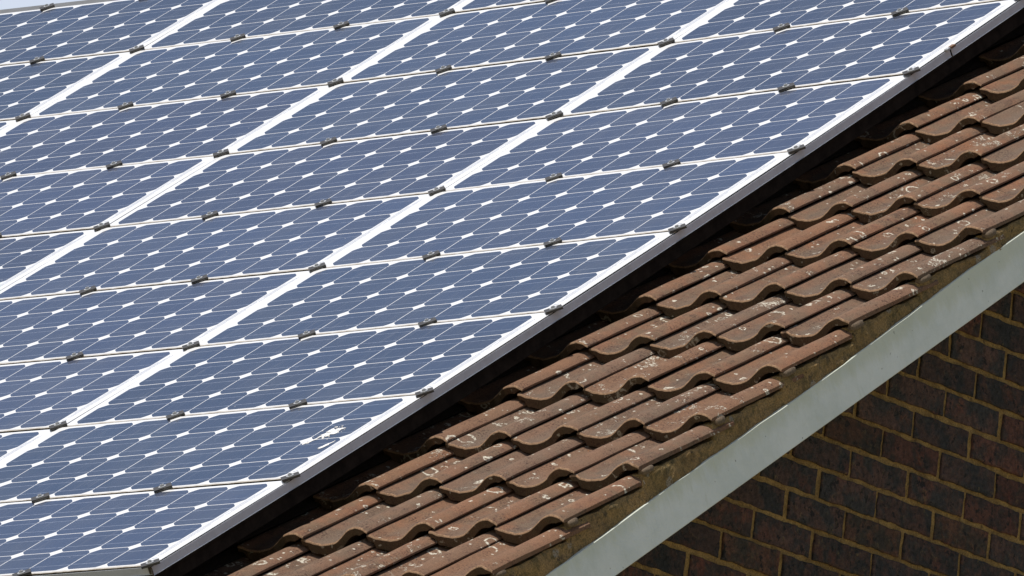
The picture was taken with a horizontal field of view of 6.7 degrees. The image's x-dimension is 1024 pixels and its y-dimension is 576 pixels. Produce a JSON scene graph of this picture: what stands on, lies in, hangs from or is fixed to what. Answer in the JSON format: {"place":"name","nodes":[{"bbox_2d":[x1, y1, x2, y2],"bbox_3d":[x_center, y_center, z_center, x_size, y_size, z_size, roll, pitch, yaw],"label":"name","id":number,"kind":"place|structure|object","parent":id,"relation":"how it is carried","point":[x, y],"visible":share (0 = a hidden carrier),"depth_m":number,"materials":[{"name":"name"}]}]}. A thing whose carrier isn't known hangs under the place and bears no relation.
{"place":"outdoors","nodes":[
{"label":"outdoors","id":0,"kind":"place"},
{"bbox_2d":[0,0,81,9],"label":"sky","id":1,"kind":"structure","parent":0,"point":[4,4],"materials":[{"name":"white"}]},
{"label":"ground","id":2,"kind":"structure","parent":0,"visible":0},
{"bbox_2d":[183,23,1023,575],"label":"brick house","id":3,"kind":"structure","parent":2,"relation":"on","point":[817,369],"depth_m":21.06,"materials":[{"name":"brick"}]},
{"bbox_2d":[152,8,1023,575],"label":"mounting frame","id":4,"kind":"object","parent":3,"relation":"attached to","point":[428,412],"visible":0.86,"depth_m":21.46,"materials":[{"name":"metal"}]},
{"bbox_2d":[0,171,16,179],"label":"panel clamp","id":5,"kind":"object","parent":4,"relation":"attached to","point":[7,175],"visible":1,"depth_m":24.61,"materials":[{"name":"metal"}]},
{"bbox_2d":[0,119,23,132],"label":"solar panel","id":6,"kind":"object","parent":4,"relation":"attached to","point":[5,125],"visible":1,"depth_m":25.26,"materials":[{"name":"glass"}]},
{"bbox_2d":[15,112,30,120],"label":"panel clamp","id":7,"kind":"object","parent":4,"relation":"attached to","point":[22,116],"visible":1,"depth_m":25.26,"materials":[{"name":"metal"}]},
{"bbox_2d":[0,429,56,463],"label":"solar panel","id":8,"kind":"object","parent":4,"relation":"attached to","point":[12,444],"visible":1,"depth_m":21.74,"materials":[{"name":"glass"}]},
{"bbox_2d":[29,56,44,63],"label":"panel clamp","id":9,"kind":"object","parent":4,"relation":"attached to","point":[37,59],"visible":1,"depth_m":25.91,"materials":[{"name":"metal"}]},
{"bbox_2d":[31,492,49,502],"bbox_3d":[-1.142,0.517,21.111,0.045,0.034,0.029,-17,13,-1],"label":"panel clamp","id":10,"kind":"object","parent":4,"relation":"attached to","point":[39,497],"visible":1,"depth_m":21.10,"materials":[{"name":"metal"}]},
{"bbox_2d":[0,229,101,290],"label":"solar panel","id":11,"kind":"object","parent":4,"relation":"attached to","point":[21,257],"visible":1,"depth_m":23.68,"materials":[{"name":"blue glass"}]},
{"bbox_2d":[49,421,66,430],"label":"panel clamp","id":12,"kind":"object","parent":4,"relation":"attached to","point":[56,425],"visible":1,"depth_m":21.75,"materials":[{"name":"metal"}]},
{"bbox_2d":[0,0,116,13],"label":"edge trim","id":13,"kind":"structure","parent":4,"relation":"attached to","point":[56,5],"depth_m":26.58,"materials":[{"name":"silver metal"}]},
{"bbox_2d":[39,3,54,10],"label":"panel clamp","id":14,"kind":"object","parent":13,"relation":"attached to","point":[46,6],"visible":1,"depth_m":26.55,"materials":[{"name":"metal"}]},
{"bbox_2d":[0,52,134,120],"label":"solar panel","id":15,"kind":"object","parent":4,"relation":"attached to","point":[25,88],"visible":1,"depth_m":25.63,"materials":[{"name":"blue glass"}]},
{"bbox_2d":[66,352,83,360],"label":"panel clamp","id":16,"kind":"object","parent":4,"relation":"attached to","point":[74,356],"visible":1,"depth_m":22.40,"materials":[{"name":"metal"}]},
{"bbox_2d":[79,285,96,294],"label":"panel clamp","id":17,"kind":"object","parent":4,"relation":"attached to","point":[87,290],"visible":1,"depth_m":23.05,"materials":[{"name":"metal"}]},
{"bbox_2d":[0,349,187,432],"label":"solar panel","id":18,"kind":"object","parent":4,"relation":"attached to","point":[42,395],"visible":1,"depth_m":22.13,"materials":[{"name":"blue glass"}]},
{"bbox_2d":[39,568,152,575],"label":"edge trim","id":19,"kind":"structure","parent":4,"relation":"attached to","point":[132,572],"depth_m":20.27,"materials":[{"name":"metal"}]},
{"bbox_2d":[12,569,31,575],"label":"panel clamp","id":20,"kind":"object","parent":19,"relation":"attached to","point":[24,572],"visible":1,"depth_m":20.44,"materials":[{"name":"metal"}]},
{"bbox_2d":[141,558,159,573],"bbox_3d":[-0.837,0.648,20.188,0.045,0.034,0.029,-17,13,-1],"label":"panel clamp","id":21,"kind":"object","parent":19,"relation":"attached to","point":[148,564],"visible":1,"depth_m":20.18,"materials":[{"name":"metal"}]},
{"bbox_2d":[93,222,109,230],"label":"panel clamp","id":22,"kind":"object","parent":4,"relation":"attached to","point":[101,225],"visible":1,"depth_m":23.70,"materials":[{"name":"metal"}]},
{"bbox_2d":[0,156,219,237],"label":"solar panel","id":23,"kind":"object","parent":4,"relation":"attached to","point":[62,202],"visible":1,"depth_m":24.11,"materials":[{"name":"blue glass"}]},
{"bbox_2d":[0,0,220,65],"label":"solar panel","id":24,"kind":"object","parent":4,"relation":"attached to","point":[91,29],"visible":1,"depth_m":26.10,"materials":[{"name":"blue glass"}]},
{"bbox_2d":[106,160,121,168],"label":"panel clamp","id":25,"kind":"object","parent":4,"relation":"attached to","point":[113,164],"visible":1,"depth_m":24.35,"materials":[{"name":"metal"}]},
{"bbox_2d":[117,101,133,109],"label":"panel clamp","id":26,"kind":"object","parent":4,"relation":"attached to","point":[124,105],"visible":1,"depth_m":25.00,"materials":[{"name":"metal"}]},
{"bbox_2d":[129,45,144,52],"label":"panel clamp","id":27,"kind":"object","parent":4,"relation":"attached to","point":[136,48],"visible":1,"depth_m":25.65,"materials":[{"name":"metal"}]},
{"bbox_2d":[0,480,289,575],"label":"solar panel","id":28,"kind":"object","parent":4,"relation":"attached to","point":[91,533],"visible":1,"depth_m":20.62,"materials":[{"name":"blue glass"}]},
{"bbox_2d":[0,271,312,364],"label":"solar panel","id":29,"kind":"object","parent":4,"relation":"attached to","point":[124,321],"visible":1,"depth_m":22.63,"materials":[{"name":"blue glass"}]},
{"bbox_2d":[153,482,171,492],"bbox_3d":[-0.835,0.487,20.849,0.045,0.034,0.029,-18,13,-3],"label":"panel clamp","id":30,"kind":"object","parent":4,"relation":"attached to","point":[161,487],"visible":1,"depth_m":20.84,"materials":[{"name":"metal"}]},
{"bbox_2d":[0,84,336,177],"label":"solar panel","id":31,"kind":"object","parent":4,"relation":"attached to","point":[191,129],"visible":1,"depth_m":24.63,"materials":[{"name":"blue glass"}]},
{"bbox_2d":[166,410,184,420],"bbox_3d":[-0.830,0.323,21.503,0.045,0.034,0.029,-19,14,-6],"label":"panel clamp","id":32,"kind":"object","parent":4,"relation":"attached to","point":[175,414],"visible":1,"depth_m":21.49,"materials":[{"name":"metal"}]},
{"bbox_2d":[182,341,199,350],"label":"panel clamp","id":33,"kind":"object","parent":4,"relation":"attached to","point":[189,345],"visible":1,"depth_m":22.14,"materials":[{"name":"metal"}]},
{"bbox_2d":[191,274,207,283],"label":"panel clamp","id":34,"kind":"object","parent":4,"relation":"attached to","point":[199,279],"visible":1,"depth_m":22.79,"materials":[{"name":"metal"}]},
{"bbox_2d":[201,210,218,219],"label":"panel clamp","id":35,"kind":"object","parent":4,"relation":"attached to","point":[209,215],"visible":1,"depth_m":23.44,"materials":[{"name":"metal"}]},
{"bbox_2d":[0,395,424,503],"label":"solar panel","id":36,"kind":"object","parent":4,"relation":"attached to","point":[237,447],"visible":1,"depth_m":21.13,"materials":[{"name":"blue glass"}]},
{"bbox_2d":[0,194,434,300],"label":"solar panel","id":37,"kind":"object","parent":4,"relation":"attached to","point":[290,240],"visible":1,"depth_m":23.11,"materials":[{"name":"blue glass"}]},
{"bbox_2d":[213,149,228,157],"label":"panel clamp","id":38,"kind":"object","parent":4,"relation":"attached to","point":[221,152],"visible":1,"depth_m":24.09,"materials":[{"name":"metal"}]},
{"bbox_2d":[220,90,235,98],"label":"panel clamp","id":39,"kind":"object","parent":4,"relation":"attached to","point":[228,94],"visible":1,"depth_m":24.74,"materials":[{"name":"metal"}]},
{"bbox_2d":[26,15,445,118],"bbox_3d":[-0.794,-0.626,25.076,1.209,0.027,0.533,-5,19,40],"label":"solar panel","id":40,"kind":"object","parent":4,"relation":"attached to","point":[294,60],"visible":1,"depth_m":25.06,"materials":[{"name":"blue glass"}]},
{"bbox_2d":[230,33,245,41],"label":"panel clamp","id":41,"kind":"object","parent":4,"relation":"attached to","point":[237,37],"visible":1,"depth_m":25.39,"materials":[{"name":"metal"}]},
{"bbox_2d":[280,472,299,481],"bbox_3d":[-0.522,0.455,20.582,0.045,0.034,0.029,-18,13,-4],"label":"panel clamp","id":42,"kind":"object","parent":4,"relation":"attached to","point":[288,476],"visible":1,"depth_m":20.57,"materials":[{"name":"metal"}]},
{"bbox_2d":[288,399,306,408],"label":"panel clamp","id":43,"kind":"object","parent":4,"relation":"attached to","point":[296,403],"visible":1,"depth_m":21.23,"materials":[{"name":"metal"}]},
{"bbox_2d":[139,0,468,50],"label":"solar panel","id":44,"kind":"object","parent":4,"relation":"attached to","point":[223,20],"visible":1,"depth_m":25.47,"materials":[{"name":"blue glass"}]},
{"bbox_2d":[298,329,315,339],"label":"panel clamp","id":45,"kind":"object","parent":4,"relation":"attached to","point":[305,334],"visible":1,"depth_m":21.88,"materials":[{"name":"metal"}]},
{"bbox_2d":[64,312,553,426],"bbox_3d":[-0.508,0.215,21.564,1.208,0.026,0.533,-6,18,40],"label":"solar panel","id":46,"kind":"object","parent":4,"relation":"attached to","point":[342,367],"visible":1,"depth_m":21.55,"materials":[{"name":"blue glass"}]},
{"bbox_2d":[308,262,325,271],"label":"panel clamp","id":47,"kind":"object","parent":4,"relation":"attached to","point":[316,266],"visible":1,"depth_m":22.53,"materials":[{"name":"metal"}]},
{"bbox_2d":[314,198,331,207],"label":"panel clamp","id":48,"kind":"object","parent":4,"relation":"attached to","point":[323,202],"visible":1,"depth_m":23.18,"materials":[{"name":"metal"}]},
{"bbox_2d":[320,137,336,145],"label":"panel clamp","id":49,"kind":"object","parent":4,"relation":"attached to","point":[328,141],"visible":1,"depth_m":23.83,"materials":[{"name":"metal"}]},
{"bbox_2d":[105,118,553,227],"bbox_3d":[-0.494,-0.299,23.518,1.209,0.027,0.533,-6,19,40],"label":"solar panel","id":50,"kind":"object","parent":4,"relation":"attached to","point":[354,171],"visible":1,"depth_m":23.50,"materials":[{"name":"blue glass"}]},
{"bbox_2d":[327,78,343,85],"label":"panel clamp","id":51,"kind":"object","parent":4,"relation":"attached to","point":[335,81],"visible":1,"depth_m":24.48,"materials":[{"name":"metal"}]},
{"bbox_2d":[333,21,349,28],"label":"panel clamp","id":52,"kind":"object","parent":4,"relation":"attached to","point":[341,24],"visible":1,"depth_m":25.13,"materials":[{"name":"metal"}]},
{"bbox_2d":[415,387,433,396],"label":"panel clamp","id":53,"kind":"object","parent":4,"relation":"attached to","point":[423,391],"visible":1,"depth_m":20.96,"materials":[{"name":"metal"}]},
{"bbox_2d":[418,317,436,327],"bbox_3d":[-0.208,0.093,21.634,0.045,0.034,0.029,-19,14,-6],"label":"panel clamp","id":54,"kind":"object","parent":4,"relation":"attached to","point":[427,321],"visible":1,"depth_m":21.62,"materials":[{"name":"metal"}]},
{"bbox_2d":[422,250,440,259],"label":"panel clamp","id":55,"kind":"object","parent":4,"relation":"attached to","point":[431,254],"visible":1,"depth_m":22.27,"materials":[{"name":"metal"}]},
{"bbox_2d":[196,231,676,346],"bbox_3d":[-0.197,0.015,21.957,1.208,0.026,0.532,-6,18,40],"label":"solar panel","id":56,"kind":"object","parent":4,"relation":"attached to","point":[476,285],"visible":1,"depth_m":21.94,"materials":[{"name":"blue glass"}]},
{"bbox_2d":[428,186,445,194],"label":"panel clamp","id":57,"kind":"object","parent":4,"relation":"attached to","point":[435,190],"visible":1,"depth_m":22.92,"materials":[{"name":"metal"}]},
{"bbox_2d":[430,124,446,133],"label":"panel clamp","id":58,"kind":"object","parent":4,"relation":"attached to","point":[438,128],"visible":1,"depth_m":23.57,"materials":[{"name":"metal"}]},
{"bbox_2d":[435,65,451,73],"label":"panel clamp","id":59,"kind":"object","parent":4,"relation":"attached to","point":[444,68],"visible":1,"depth_m":24.22,"materials":[{"name":"metal"}]},
{"bbox_2d":[224,44,667,154],"bbox_3d":[-0.182,-0.506,23.907,1.208,0.026,0.532,-6,19,40],"label":"solar panel","id":60,"kind":"object","parent":4,"relation":"attached to","point":[470,97],"visible":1,"depth_m":23.89,"materials":[{"name":"blue glass"}]},
{"bbox_2d":[439,8,454,16],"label":"panel clamp","id":61,"kind":"object","parent":4,"relation":"attached to","point":[446,12],"visible":1,"depth_m":24.86,"materials":[{"name":"metal"}]},
{"bbox_2d":[450,0,556,13],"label":"solar panel","id":62,"kind":"object","parent":4,"relation":"attached to","point":[472,5],"visible":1,"depth_m":24.82,"materials":[{"name":"blue glass"}]},
{"bbox_2d":[338,0,732,83],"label":"solar panel","id":63,"kind":"object","parent":4,"relation":"attached to","point":[507,35],"visible":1,"depth_m":24.30,"materials":[{"name":"blue glass"}]},
{"bbox_2d":[151,50,951,574],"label":"edge trim","id":64,"kind":"structure","parent":4,"relation":"attached to","point":[515,342],"depth_m":21.32,"materials":[{"name":"metal"}]},
{"bbox_2d":[543,237,561,246],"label":"panel clamp","id":65,"kind":"object","parent":4,"relation":"attached to","point":[552,241],"visible":1,"depth_m":22.01,"materials":[{"name":"metal"}]},
{"bbox_2d":[544,304,562,314],"bbox_3d":[0.105,0.060,21.367,0.045,0.034,0.029,-19,14,-4],"label":"panel clamp","id":66,"kind":"object","parent":4,"relation":"attached to","point":[553,308],"visible":1,"depth_m":21.35,"materials":[{"name":"metal"}]},
{"bbox_2d":[545,51,561,60],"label":"panel clamp","id":67,"kind":"object","parent":4,"relation":"attached to","point":[553,55],"visible":1,"depth_m":23.96,"materials":[{"name":"metal"}]},
{"bbox_2d":[545,173,562,181],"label":"panel clamp","id":68,"kind":"object","parent":4,"relation":"attached to","point":[553,177],"visible":1,"depth_m":22.66,"materials":[{"name":"metal"}]},
{"bbox_2d":[545,111,563,119],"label":"panel clamp","id":69,"kind":"object","parent":4,"relation":"attached to","point":[554,115],"visible":1,"depth_m":23.31,"materials":[{"name":"metal"}]},
{"bbox_2d":[321,152,795,268],"bbox_3d":[0.114,-0.187,22.348,1.209,0.027,0.533,-6,19,40],"label":"solar panel","id":70,"kind":"object","parent":4,"relation":"attached to","point":[592,207],"visible":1,"depth_m":22.33,"materials":[{"name":"blue glass"}]},
{"bbox_2d":[658,37,674,46],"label":"panel clamp","id":71,"kind":"object","parent":4,"relation":"attached to","point":[666,41],"visible":1,"depth_m":23.70,"materials":[{"name":"metal"}]},
{"bbox_2d":[660,97,677,106],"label":"panel clamp","id":72,"kind":"object","parent":4,"relation":"attached to","point":[667,101],"visible":1,"depth_m":23.05,"materials":[{"name":"metal"}]},
{"bbox_2d":[662,159,680,168],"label":"panel clamp","id":73,"kind":"object","parent":4,"relation":"attached to","point":[670,163],"visible":1,"depth_m":22.40,"materials":[{"name":"metal"}]},
{"bbox_2d":[442,74,910,191],"bbox_3d":[0.425,-0.392,22.738,1.209,0.028,0.533,-6,19,40],"label":"solar panel","id":74,"kind":"object","parent":4,"relation":"attached to","point":[749,125],"visible":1,"depth_m":22.72,"materials":[{"name":"blue glass"}]},
{"bbox_2d":[668,223,686,233],"bbox_3d":[0.416,-0.141,21.758,0.045,0.034,0.029,-19,14,-2],"label":"panel clamp","id":75,"kind":"object","parent":4,"relation":"attached to","point":[677,227],"visible":1,"depth_m":21.75,"materials":[{"name":"metal"}]},
{"bbox_2d":[773,23,790,31],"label":"panel clamp","id":76,"kind":"object","parent":4,"relation":"attached to","point":[781,27],"visible":1,"depth_m":23.44,"materials":[{"name":"metal"}]},
{"bbox_2d":[777,82,794,91],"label":"panel clamp","id":77,"kind":"object","parent":4,"relation":"attached to","point":[786,87],"visible":1,"depth_m":22.79,"materials":[{"name":"metal"}]},
{"bbox_2d":[557,0,1019,117],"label":"solar panel","id":78,"kind":"object","parent":4,"relation":"attached to","point":[825,54],"visible":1,"depth_m":23.11,"materials":[{"name":"blue glass"}]},
{"bbox_2d":[787,144,805,153],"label":"panel clamp","id":79,"kind":"object","parent":4,"relation":"attached to","point":[796,148],"visible":1,"depth_m":22.14,"materials":[{"name":"metal"}]},
{"bbox_2d":[669,0,1003,43],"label":"solar panel","id":80,"kind":"object","parent":4,"relation":"attached to","point":[736,17],"visible":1,"depth_m":23.56,"materials":[{"name":"blue glass"}]},
{"bbox_2d":[891,7,908,16],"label":"panel clamp","id":81,"kind":"object","parent":4,"relation":"attached to","point":[899,11],"visible":1,"depth_m":23.18,"materials":[{"name":"metal"}]},
{"bbox_2d":[902,67,920,75],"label":"panel clamp","id":82,"kind":"object","parent":4,"relation":"attached to","point":[910,71],"visible":1,"depth_m":22.52,"materials":[{"name":"metal"}]},
{"bbox_2d":[951,0,1023,55],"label":"edge trim","id":83,"kind":"structure","parent":4,"relation":"attached to","point":[987,27],"depth_m":22.80,"materials":[{"name":"metal"}]},
{"bbox_2d":[944,44,955,50],"bbox_3d":[1.141,-0.626,22.660,0.014,0.007,0.036,-6,19,40],"label":"joint clip","id":84,"kind":"object","parent":83,"relation":"attached to","point":[950,47],"visible":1,"depth_m":22.66,"materials":[{"name":"metal"}]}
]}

